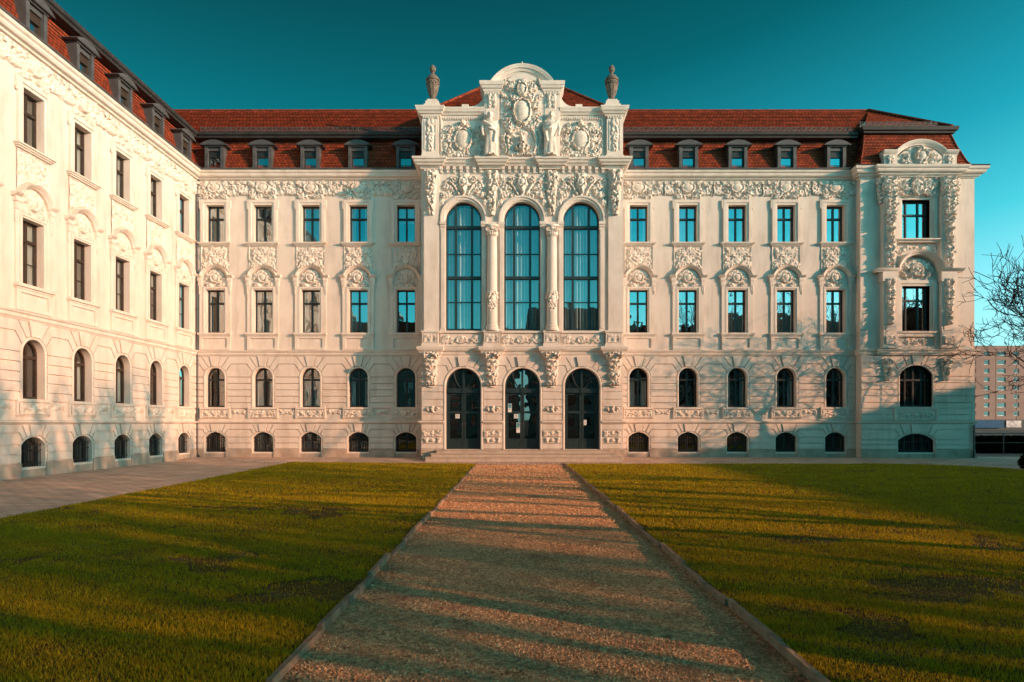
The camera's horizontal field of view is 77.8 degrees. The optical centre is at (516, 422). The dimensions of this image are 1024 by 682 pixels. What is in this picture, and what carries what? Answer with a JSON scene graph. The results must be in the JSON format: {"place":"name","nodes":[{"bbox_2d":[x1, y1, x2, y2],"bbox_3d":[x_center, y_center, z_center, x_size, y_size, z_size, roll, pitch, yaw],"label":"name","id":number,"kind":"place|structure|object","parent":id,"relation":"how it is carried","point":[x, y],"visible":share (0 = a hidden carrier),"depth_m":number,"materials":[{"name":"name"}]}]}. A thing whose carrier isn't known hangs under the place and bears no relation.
{"place":"outdoors","nodes":[
{"label":"outdoors","id":0,"kind":"place"},
{"bbox_2d":[0,461,475,681],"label":"lawn","id":1,"kind":"structure","parent":0,"point":[333,588],"depth_m":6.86,"materials":[{"name":"plant"}]},
{"bbox_2d":[0,457,1023,517],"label":"pavement","id":2,"kind":"structure","parent":0,"point":[29,494],"depth_m":22.64,"materials":[{"name":"grey concrete"}]},
{"bbox_2d":[0,0,200,480],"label":"side wing","id":3,"kind":"structure","parent":2,"relation":"on","point":[100,169],"depth_m":22.33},
{"bbox_2d":[19,436,46,469],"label":"window","id":4,"kind":"structure","parent":3,"relation":"in","point":[24,442],"depth_m":19.78,"materials":[{"name":"glass"}]},
{"bbox_2d":[15,337,51,415],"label":"window","id":5,"kind":"structure","parent":3,"relation":"in","point":[23,398],"depth_m":19.71,"materials":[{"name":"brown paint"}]},
{"bbox_2d":[10,184,59,316],"bbox_3d":[-15.089,-5.374,19.680,0.659,3.940,1.720,0,0,0],"label":"window","id":6,"kind":"structure","parent":3,"relation":"in","point":[28,297],"depth_m":19.80,"materials":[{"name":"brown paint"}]},
{"bbox_2d":[13,73,56,164],"bbox_3d":[-15.040,-9.354,19.680,0.480,2.150,1.560,0,0,0],"label":"window","id":7,"kind":"structure","parent":3,"relation":"in","point":[20,83],"depth_m":19.69,"materials":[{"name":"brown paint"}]},
{"bbox_2d":[71,434,92,464],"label":"window","id":8,"kind":"structure","parent":3,"relation":"in","point":[74,443],"depth_m":22.02,"materials":[{"name":"paint"}]},
{"bbox_2d":[67,346,97,416],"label":"window","id":9,"kind":"structure","parent":3,"relation":"in","point":[76,400],"depth_m":22.16,"materials":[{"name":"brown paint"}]},
{"bbox_2d":[64,209,103,326],"bbox_3d":[-15.020,-5.374,21.910,0.520,3.940,1.720,0,0,0],"label":"window","id":10,"kind":"structure","parent":3,"relation":"in","point":[81,311],"depth_m":21.95,"materials":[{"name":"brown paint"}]},
{"bbox_2d":[66,110,101,189],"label":"window","id":11,"kind":"structure","parent":3,"relation":"in","point":[74,147],"depth_m":22.02,"materials":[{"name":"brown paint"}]},
{"bbox_2d":[113,433,131,460],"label":"window","id":12,"kind":"structure","parent":3,"relation":"in","point":[119,435],"depth_m":24.24,"materials":[{"name":"glass"}]},
{"bbox_2d":[110,353,135,416],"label":"window","id":13,"kind":"structure","parent":3,"relation":"in","point":[117,402],"depth_m":24.40,"materials":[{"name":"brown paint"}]},
{"bbox_2d":[107,229,140,335],"bbox_3d":[-15.090,-5.374,24.140,0.660,3.940,1.720,0,0,0],"label":"window","id":14,"kind":"structure","parent":3,"relation":"in","point":[121,321],"depth_m":24.29,"materials":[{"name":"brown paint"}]},
{"bbox_2d":[109,140,138,210],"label":"window","id":15,"kind":"structure","parent":3,"relation":"in","point":[114,147],"depth_m":24.39,"materials":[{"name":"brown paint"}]},
{"bbox_2d":[148,432,162,457],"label":"window","id":16,"kind":"structure","parent":3,"relation":"in","point":[150,439],"depth_m":26.49,"materials":[{"name":"glass"}]},
{"bbox_2d":[145,359,166,417],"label":"window","id":17,"kind":"structure","parent":3,"relation":"in","point":[151,405],"depth_m":26.67,"materials":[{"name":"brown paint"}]},
{"bbox_2d":[144,165,169,227],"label":"window","id":18,"kind":"structure","parent":3,"relation":"in","point":[149,171],"depth_m":26.56,"materials":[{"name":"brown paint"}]},
{"bbox_2d":[143,245,171,342],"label":"window","id":19,"kind":"structure","parent":3,"relation":"in","point":[155,330],"depth_m":26.46,"materials":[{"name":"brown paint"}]},
{"bbox_2d":[177,432,189,454],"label":"window","id":20,"kind":"structure","parent":3,"relation":"in","point":[181,452],"depth_m":28.70,"materials":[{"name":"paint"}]},
{"bbox_2d":[175,364,193,417],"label":"window","id":21,"kind":"structure","parent":3,"relation":"in","point":[179,406],"depth_m":28.92,"materials":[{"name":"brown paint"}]},
{"bbox_2d":[173,259,197,348],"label":"window","id":22,"kind":"structure","parent":3,"relation":"in","point":[183,337],"depth_m":28.79,"materials":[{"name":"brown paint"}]},
{"bbox_2d":[174,185,196,242],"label":"window","id":23,"kind":"structure","parent":3,"relation":"in","point":[179,191],"depth_m":28.76,"materials":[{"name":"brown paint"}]},
{"bbox_2d":[938,235,1023,396],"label":"bare tree","id":24,"kind":"object","parent":2,"relation":"on","point":[1014,296],"visible":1,"depth_m":26.30,"materials":[{"name":"brown plant"}]},
{"bbox_2d":[54,0,1023,404],"label":"sky","id":25,"kind":"structure","parent":0,"point":[960,63],"materials":[{"name":"teal"}]},
{"bbox_2d":[279,464,809,681],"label":"path","id":26,"kind":"structure","parent":0,"point":[557,656],"depth_m":5.84,"materials":[{"name":"grey gravel"}]},
{"bbox_2d":[266,463,477,681],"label":"kerb","id":27,"kind":"structure","parent":26,"relation":"on","point":[308,642],"depth_m":5.88,"materials":[{"name":"stone"}]},
{"bbox_2d":[2,473,1003,681],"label":"fallen leaves","id":28,"kind":"object","parent":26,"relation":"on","point":[353,679],"visible":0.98,"depth_m":6.15,"materials":[{"name":"brown plant"}]},
{"bbox_2d":[564,463,830,681],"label":"kerb","id":29,"kind":"structure","parent":26,"relation":"on","point":[807,670],"depth_m":5.68,"materials":[{"name":"stone"}]},
{"bbox_2d":[180,435,1018,465],"bbox_3d":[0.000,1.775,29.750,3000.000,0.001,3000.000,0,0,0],"label":"ground","id":30,"kind":"structure","parent":0,"point":[996,465],"depth_m":26.26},
{"bbox_2d":[173,62,990,461],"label":"building","id":31,"kind":"structure","parent":30,"relation":"on","point":[779,284],"depth_m":29.66,"materials":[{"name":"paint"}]},
{"bbox_2d":[199,366,229,417],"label":"window","id":32,"kind":"structure","parent":31,"relation":"in","point":[218,368],"depth_m":29.70,"materials":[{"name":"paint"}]},
{"bbox_2d":[197,199,231,245],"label":"window","id":33,"kind":"structure","parent":31,"relation":"in","point":[220,216],"depth_m":29.69,"materials":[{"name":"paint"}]},
{"bbox_2d":[203,431,226,452],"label":"window","id":34,"kind":"structure","parent":31,"relation":"in","point":[217,450],"depth_m":29.83,"materials":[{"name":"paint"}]},
{"bbox_2d":[196,265,233,349],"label":"window","id":35,"kind":"structure","parent":31,"relation":"in","point":[212,340],"depth_m":29.70,"materials":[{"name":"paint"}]},
{"bbox_2d":[247,366,277,417],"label":"window","id":36,"kind":"structure","parent":31,"relation":"in","point":[260,383],"depth_m":29.92,"materials":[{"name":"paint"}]},
{"bbox_2d":[243,265,281,349],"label":"window","id":37,"kind":"structure","parent":31,"relation":"in","point":[266,337],"depth_m":29.71,"materials":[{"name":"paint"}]},
{"bbox_2d":[245,199,279,245],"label":"window","id":38,"kind":"structure","parent":31,"relation":"in","point":[250,202],"depth_m":29.69,"materials":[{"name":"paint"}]},
{"bbox_2d":[251,431,274,452],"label":"window","id":39,"kind":"structure","parent":31,"relation":"in","point":[265,450],"depth_m":29.83,"materials":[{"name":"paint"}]},
{"bbox_2d":[291,265,328,349],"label":"window","id":40,"kind":"structure","parent":31,"relation":"in","point":[306,340],"depth_m":29.70,"materials":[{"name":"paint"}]},
{"bbox_2d":[293,199,326,245],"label":"window","id":41,"kind":"structure","parent":31,"relation":"in","point":[313,217],"depth_m":29.69,"materials":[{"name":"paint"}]},
{"bbox_2d":[295,366,325,417],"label":"window","id":42,"kind":"structure","parent":31,"relation":"in","point":[312,387],"depth_m":29.94,"materials":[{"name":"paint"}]},
{"bbox_2d":[299,431,322,452],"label":"window","id":43,"kind":"structure","parent":31,"relation":"in","point":[312,450],"depth_m":29.83,"materials":[{"name":"paint"}]},
{"bbox_2d":[346,431,369,452],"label":"window","id":44,"kind":"structure","parent":31,"relation":"in","point":[356,450],"depth_m":29.83,"materials":[{"name":"paint"}]},
{"bbox_2d":[343,366,372,417],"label":"window","id":45,"kind":"structure","parent":31,"relation":"in","point":[353,406],"depth_m":29.92,"materials":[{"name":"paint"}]},
{"bbox_2d":[339,265,376,349],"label":"window","id":46,"kind":"structure","parent":31,"relation":"in","point":[361,335],"depth_m":29.71,"materials":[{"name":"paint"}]},
{"bbox_2d":[341,199,374,245],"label":"window","id":47,"kind":"structure","parent":31,"relation":"in","point":[368,219],"depth_m":29.69,"materials":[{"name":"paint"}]},
{"bbox_2d":[387,265,420,349],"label":"window","id":48,"kind":"structure","parent":31,"relation":"in","point":[406,340],"depth_m":29.70,"materials":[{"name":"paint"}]},
{"bbox_2d":[388,199,420,245],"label":"window","id":49,"kind":"structure","parent":31,"relation":"in","point":[406,215],"depth_m":29.69,"materials":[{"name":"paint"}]},
{"bbox_2d":[394,431,417,452],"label":"window","id":50,"kind":"structure","parent":31,"relation":"in","point":[407,450],"depth_m":29.83,"materials":[{"name":"paint"}]},
{"bbox_2d":[391,366,420,417],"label":"window","id":51,"kind":"structure","parent":31,"relation":"in","point":[407,368],"depth_m":29.70,"materials":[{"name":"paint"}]},
{"bbox_2d":[424,65,439,104],"bbox_3d":[-3.739,-15.000,28.430,0.720,2.020,0.720,0,0,0],"label":"urn","id":52,"kind":"object","parent":31,"relation":"on","point":[432,82],"visible":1,"depth_m":28.23,"materials":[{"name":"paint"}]},
{"bbox_2d":[446,203,480,330],"bbox_3d":[-2.346,-6.965,28.470,1.600,5.740,0.140,0,0,0],"label":"window","id":53,"kind":"structure","parent":31,"relation":"in","point":[455,227],"depth_m":28.43,"materials":[{"name":"paint"}]},
{"bbox_2d":[446,369,480,448],"bbox_3d":[-2.358,-0.618,28.505,1.550,3.607,0.290,0,0,0],"label":"door","id":54,"kind":"structure","parent":31,"relation":"in","point":[463,387],"depth_m":28.51,"materials":[{"name":"paint"}]},
{"bbox_2d":[448,207,479,328],"bbox_3d":[-2.346,-6.905,28.631,1.500,5.580,0.232,0,0,0],"label":"curtain","id":55,"kind":"object","parent":31,"relation":"hanging from","point":[464,269],"visible":0.8,"depth_m":28.63,"materials":[{"name":"white fabric"}]},
{"bbox_2d":[481,111,498,155],"bbox_3d":[-1.159,-12.694,27.818,0.810,1.973,0.520,0,0,-7],"label":"statue","id":56,"kind":"object","parent":31,"relation":"on","point":[489,127],"visible":0.99,"depth_m":27.74,"materials":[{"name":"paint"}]},
{"bbox_2d":[504,203,539,330],"bbox_3d":[0.262,-6.965,28.470,1.600,5.740,0.140,0,0,0],"label":"window","id":57,"kind":"structure","parent":31,"relation":"in","point":[513,227],"depth_m":28.43,"materials":[{"name":"paint"}]},
{"bbox_2d":[506,207,538,328],"bbox_3d":[0.262,-6.905,28.627,1.500,5.580,0.232,0,0,0],"label":"curtain","id":58,"kind":"object","parent":31,"relation":"hanging from","point":[521,269],"visible":0.76,"depth_m":28.63,"materials":[{"name":"white fabric"}]},
{"bbox_2d":[505,369,539,448],"bbox_3d":[0.270,-0.618,28.505,1.550,3.607,0.290,0,0,0],"label":"door","id":59,"kind":"structure","parent":31,"relation":"in","point":[522,387],"depth_m":28.50,"materials":[{"name":"paint"}]},
{"bbox_2d":[508,404,511,411],"bbox_3d":[-0.287,-0.659,28.468,0.170,0.380,0.007,0,0,0],"label":"notice","id":60,"kind":"object","parent":59,"relation":"attached to","point":[509,407],"visible":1,"depth_m":28.47,"materials":[{"name":"paper"}]},
{"bbox_2d":[516,423,519,432],"bbox_3d":[0.084,0.228,28.468,0.160,0.460,0.007,0,0,0],"label":"notice","id":61,"kind":"object","parent":59,"relation":"attached to","point":[517,427],"visible":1,"depth_m":28.47,"materials":[{"name":"paper"}]},
{"bbox_2d":[542,111,560,155],"bbox_3d":[1.551,-12.694,27.818,0.813,1.973,0.520,0,0,7],"label":"statue","id":62,"kind":"object","parent":31,"relation":"on","point":[551,126],"visible":0.99,"depth_m":27.74,"materials":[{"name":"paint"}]},
{"bbox_2d":[564,207,596,328],"bbox_3d":[2.895,-6.905,28.629,1.500,5.580,0.236,0,0,0],"label":"curtain","id":63,"kind":"object","parent":31,"relation":"hanging from","point":[580,269],"visible":0.73,"depth_m":28.62,"materials":[{"name":"white fabric"}]},
{"bbox_2d":[563,203,598,330],"bbox_3d":[2.895,-6.965,28.470,1.600,5.740,0.140,0,0,0],"label":"window","id":64,"kind":"structure","parent":31,"relation":"in","point":[572,227],"depth_m":28.43,"materials":[{"name":"paint"}]},
{"bbox_2d":[565,369,598,448],"bbox_3d":[2.930,-0.618,28.505,1.550,3.607,0.290,0,0,0],"label":"door","id":65,"kind":"structure","parent":31,"relation":"in","point":[584,382],"depth_m":28.50,"materials":[{"name":"paint"}]},
{"bbox_2d":[604,65,620,104],"bbox_3d":[4.273,-15.000,28.430,0.720,2.020,0.720,0,0,0],"label":"urn","id":66,"kind":"object","parent":31,"relation":"on","point":[611,82],"visible":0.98,"depth_m":28.23,"materials":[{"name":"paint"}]},
{"bbox_2d":[627,431,650,452],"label":"window","id":67,"kind":"structure","parent":31,"relation":"in","point":[646,435],"depth_m":29.83,"materials":[{"name":"paint"}]},
{"bbox_2d":[624,366,653,417],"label":"window","id":68,"kind":"structure","parent":31,"relation":"in","point":[630,381],"depth_m":29.94,"materials":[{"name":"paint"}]},
{"bbox_2d":[623,199,655,245],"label":"window","id":69,"kind":"structure","parent":31,"relation":"in","point":[627,202],"depth_m":29.69,"materials":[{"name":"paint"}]},
{"bbox_2d":[623,265,657,349],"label":"window","id":70,"kind":"structure","parent":31,"relation":"in","point":[637,340],"depth_m":29.70,"materials":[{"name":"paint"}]},
{"bbox_2d":[676,431,699,452],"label":"window","id":71,"kind":"structure","parent":31,"relation":"in","point":[695,449],"depth_m":29.83,"materials":[{"name":"paint"}]},
{"bbox_2d":[673,366,703,417],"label":"window","id":72,"kind":"structure","parent":31,"relation":"in","point":[686,368],"depth_m":29.70,"materials":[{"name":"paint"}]},
{"bbox_2d":[671,199,705,245],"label":"window","id":73,"kind":"structure","parent":31,"relation":"in","point":[684,217],"depth_m":29.69,"materials":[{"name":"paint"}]},
{"bbox_2d":[670,265,707,349],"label":"window","id":74,"kind":"structure","parent":31,"relation":"in","point":[691,340],"depth_m":29.70,"materials":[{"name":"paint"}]},
{"bbox_2d":[725,431,748,452],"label":"window","id":75,"kind":"structure","parent":31,"relation":"in","point":[735,450],"depth_m":29.83,"materials":[{"name":"paint"}]},
{"bbox_2d":[722,366,752,417],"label":"window","id":76,"kind":"structure","parent":31,"relation":"in","point":[741,406],"depth_m":29.92,"materials":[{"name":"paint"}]},
{"bbox_2d":[720,199,754,245],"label":"window","id":77,"kind":"structure","parent":31,"relation":"in","point":[748,202],"depth_m":29.66,"materials":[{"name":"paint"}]},
{"bbox_2d":[719,265,756,349],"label":"window","id":78,"kind":"structure","parent":31,"relation":"in","point":[734,337],"depth_m":29.71,"materials":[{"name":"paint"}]},
{"bbox_2d":[774,431,797,452],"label":"window","id":79,"kind":"structure","parent":31,"relation":"in","point":[793,449],"depth_m":29.83,"materials":[{"name":"paint"}]},
{"bbox_2d":[771,366,801,417],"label":"window","id":80,"kind":"structure","parent":31,"relation":"in","point":[790,381],"depth_m":29.74,"materials":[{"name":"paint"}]},
{"bbox_2d":[769,199,803,245],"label":"window","id":81,"kind":"structure","parent":31,"relation":"in","point":[797,202],"depth_m":29.65,"materials":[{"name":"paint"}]},
{"bbox_2d":[768,265,805,349],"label":"window","id":82,"kind":"structure","parent":31,"relation":"in","point":[781,333],"depth_m":29.71,"materials":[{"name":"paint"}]},
{"bbox_2d":[823,431,846,452],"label":"window","id":83,"kind":"structure","parent":31,"relation":"in","point":[832,450],"depth_m":29.84,"materials":[{"name":"paint"}]},
{"bbox_2d":[820,366,850,417],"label":"window","id":84,"kind":"structure","parent":31,"relation":"in","point":[832,407],"depth_m":29.70,"materials":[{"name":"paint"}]},
{"bbox_2d":[817,265,855,349],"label":"window","id":85,"kind":"structure","parent":31,"relation":"in","point":[831,335],"depth_m":29.71,"materials":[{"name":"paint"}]},
{"bbox_2d":[819,199,853,245],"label":"window","id":86,"kind":"structure","parent":31,"relation":"in","point":[847,203],"depth_m":29.66,"materials":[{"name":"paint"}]},
{"bbox_2d":[896,433,934,453],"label":"window","id":87,"kind":"structure","parent":31,"relation":"in","point":[909,443],"depth_m":29.39,"materials":[{"name":"glass"}]},
{"bbox_2d":[893,364,938,419],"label":"window","id":88,"kind":"structure","parent":31,"relation":"in","point":[912,381],"depth_m":29.50,"materials":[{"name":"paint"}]},
{"bbox_2d":[873,250,965,348],"bbox_3d":[18.430,-5.625,29.190,3.960,4.440,0.780,0,0,0],"label":"window","id":89,"kind":"structure","parent":31,"relation":"in","point":[939,267],"depth_m":29.17,"materials":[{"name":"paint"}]},
{"bbox_2d":[897,197,941,242],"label":"window","id":90,"kind":"structure","parent":31,"relation":"in","point":[933,238],"depth_m":29.23,"materials":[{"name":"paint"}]},
{"bbox_2d":[974,346,1023,429],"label":"apartment block","id":91,"kind":"structure","parent":30,"relation":"on","point":[1002,409],"depth_m":149.75,"materials":[{"name":"concrete"}]},
{"bbox_2d":[974,420,1002,427],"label":"shop window","id":92,"kind":"structure","parent":91,"relation":"in","point":[981,423],"depth_m":149.13,"materials":[{"name":"blue glass"}]},
{"bbox_2d":[997,411,1004,415],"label":"window","id":93,"kind":"structure","parent":91,"relation":"in","point":[999,413],"depth_m":149.97,"materials":[{"name":"blue glass"}]},
{"bbox_2d":[997,403,1004,406],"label":"window","id":94,"kind":"structure","parent":91,"relation":"in","point":[998,404],"depth_m":149.97,"materials":[{"name":"blue glass"}]},
{"bbox_2d":[997,394,1004,398],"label":"window","id":95,"kind":"structure","parent":91,"relation":"in","point":[999,396],"depth_m":149.97,"materials":[{"name":"blue glass"}]},
{"bbox_2d":[997,377,1004,381],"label":"window","id":96,"kind":"structure","parent":91,"relation":"in","point":[999,379],"depth_m":149.97,"materials":[{"name":"blue glass"}]},
{"bbox_2d":[997,369,1004,372],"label":"window","id":97,"kind":"structure","parent":91,"relation":"in","point":[998,370],"depth_m":149.97,"materials":[{"name":"blue glass"}]},
{"bbox_2d":[997,360,1004,364],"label":"window","id":98,"kind":"structure","parent":91,"relation":"in","point":[999,362],"depth_m":149.97,"materials":[{"name":"blue glass"}]},
{"bbox_2d":[975,435,1023,452],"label":"hedge","id":99,"kind":"object","parent":30,"relation":"on","point":[998,447],"visible":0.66,"depth_m":35.87,"materials":[{"name":"green plant"}]},
{"bbox_2d":[566,462,1023,681],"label":"lawn","id":100,"kind":"structure","parent":0,"point":[944,591],"depth_m":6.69,"materials":[{"name":"plant"}]},
{"bbox_2d":[975,430,1023,456],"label":"road","id":101,"kind":"structure","parent":0,"point":[979,454],"depth_m":85.86,"materials":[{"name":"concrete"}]},
{"bbox_2d":[975,433,1023,453],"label":"railing","id":102,"kind":"object","parent":101,"relation":"on","point":[1003,442],"visible":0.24,"depth_m":35.41,"materials":[{"name":"metal"}]},
{"bbox_2d":[1017,454,1023,468],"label":"shrub","id":103,"kind":"object","parent":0,"point":[1020,461],"visible":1,"depth_m":23.55,"materials":[{"name":"green plant"}]}
]}

